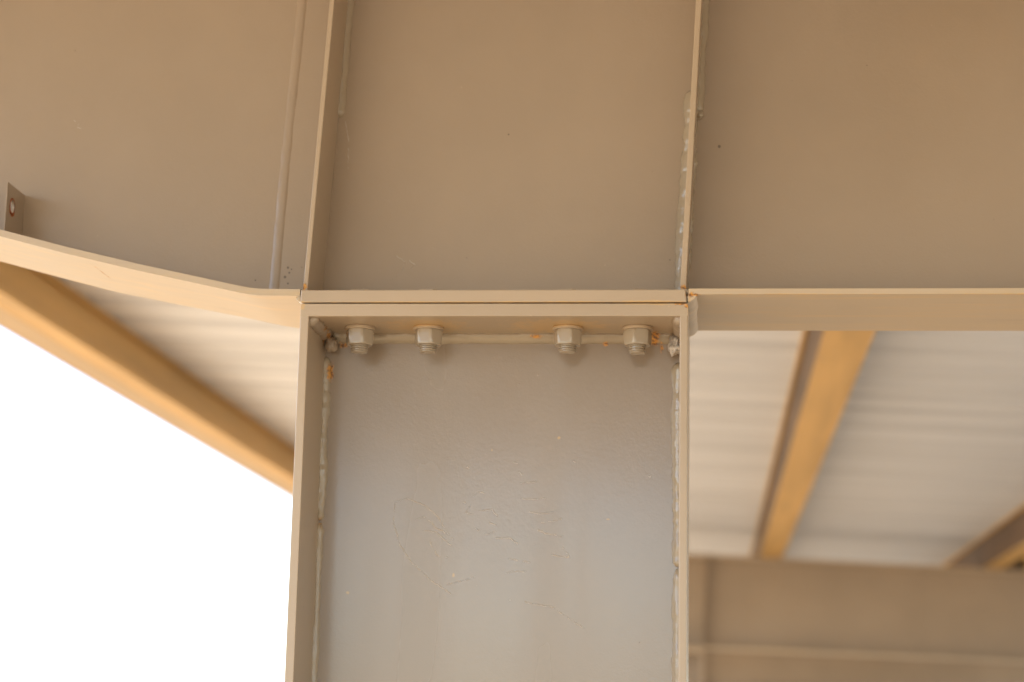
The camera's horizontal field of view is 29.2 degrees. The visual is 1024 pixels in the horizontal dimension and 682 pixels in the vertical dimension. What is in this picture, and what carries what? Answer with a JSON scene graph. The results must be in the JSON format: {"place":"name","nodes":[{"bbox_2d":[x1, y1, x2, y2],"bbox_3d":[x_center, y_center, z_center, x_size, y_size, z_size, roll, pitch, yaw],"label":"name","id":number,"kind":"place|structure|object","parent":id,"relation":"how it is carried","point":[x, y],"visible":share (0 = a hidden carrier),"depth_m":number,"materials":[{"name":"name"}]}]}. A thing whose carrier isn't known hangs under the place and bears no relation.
{"place":"outdoors","nodes":[
{"label":"outdoors","id":0,"kind":"place"},
{"bbox_2d":[0,328,291,681],"label":"sky","id":1,"kind":"structure","parent":0,"point":[131,550],"materials":[{"name":"white"}]},
{"label":"ground","id":2,"kind":"structure","parent":0,"visible":0},
{"bbox_2d":[285,303,689,681],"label":"steel column","id":3,"kind":"structure","parent":2,"relation":"on","point":[492,493],"depth_m":2.16,"materials":[{"name":"beige metal"}]},
{"bbox_2d":[345,289,374,353],"bbox_3d":[-0.169,-0.021,2.183,0.034,0.070,0.034,0,-11,6],"label":"hex bolt","id":4,"kind":"object","parent":3,"relation":"attached to","point":[359,338],"visible":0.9,"depth_m":2.17,"materials":[{"name":"beige paint"}]},
{"bbox_2d":[413,289,443,353],"bbox_3d":[-0.092,-0.021,2.175,0.034,0.069,0.034,0,-11,6],"label":"hex bolt","id":5,"kind":"object","parent":3,"relation":"on","point":[428,339],"visible":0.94,"depth_m":2.16,"materials":[{"name":"beige paint"}]},
{"bbox_2d":[0,0,1023,336],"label":"tapered rafter","id":6,"kind":"object","parent":3,"relation":"on","point":[786,164],"visible":0.89,"depth_m":2.25,"materials":[{"name":"beige paint"}]},
{"bbox_2d":[0,261,294,486],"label":"purlin","id":7,"kind":"object","parent":6,"relation":"on","point":[56,309],"depth_m":5.83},
{"bbox_2d":[750,331,874,557],"bbox_3d":[1.464,1.341,11.533,0.128,0.155,31.000,0,-11,6],"label":"purlin","id":8,"kind":"object","parent":6,"relation":"on","point":[827,366],"visible":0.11,"depth_m":5.96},
{"bbox_2d":[0,276,1023,565],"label":"roof sheet","id":9,"kind":"object","parent":8,"relation":"on","point":[922,462],"visible":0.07,"depth_m":6.73,"materials":[{"name":"white metal"}]},
{"bbox_2d":[943,505,1023,568],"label":"purlin","id":10,"kind":"object","parent":6,"relation":"on","point":[1000,545],"visible":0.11,"depth_m":9.43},
{"bbox_2d":[553,288,582,353],"bbox_3d":[0.062,-0.021,2.160,0.034,0.069,0.034,0,-11,6],"label":"hex bolt","id":11,"kind":"object","parent":3,"relation":"on","point":[567,338],"visible":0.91,"depth_m":2.15,"materials":[{"name":"beige paint"}]},
{"bbox_2d":[622,288,652,354],"bbox_3d":[0.138,-0.020,2.152,0.034,0.070,0.034,0,-11,6],"label":"hex bolt","id":12,"kind":"object","parent":3,"relation":"on","point":[637,339],"visible":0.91,"depth_m":2.14,"materials":[{"name":"beige paint"}]},
{"bbox_2d":[689,649,702,681],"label":"steel column","id":13,"kind":"structure","parent":2,"relation":"on","point":[695,665],"depth_m":9.98,"materials":[{"name":"beige metal"}]},
{"bbox_2d":[689,554,1023,662],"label":"tapered rafter","id":14,"kind":"object","parent":13,"relation":"on","point":[767,604],"visible":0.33,"depth_m":9.96,"materials":[{"name":"beige paint"}]},
{"bbox_2d":[1004,557,1023,569],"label":"roof cleat","id":15,"kind":"object","parent":14,"relation":"on","point":[1018,564],"depth_m":10.09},
{"bbox_3d":[1.514,4.228,17.613,0.520,2.158,0.320,0,-11,6],"label":"steel column","id":16,"kind":"object","parent":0,"visible":0},
{"bbox_2d":[702,647,1023,681],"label":"tapered rafter","id":17,"kind":"object","parent":16,"relation":"on","point":[734,666],"visible":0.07,"depth_m":17.72,"materials":[{"name":"beige paint"}]}
]}

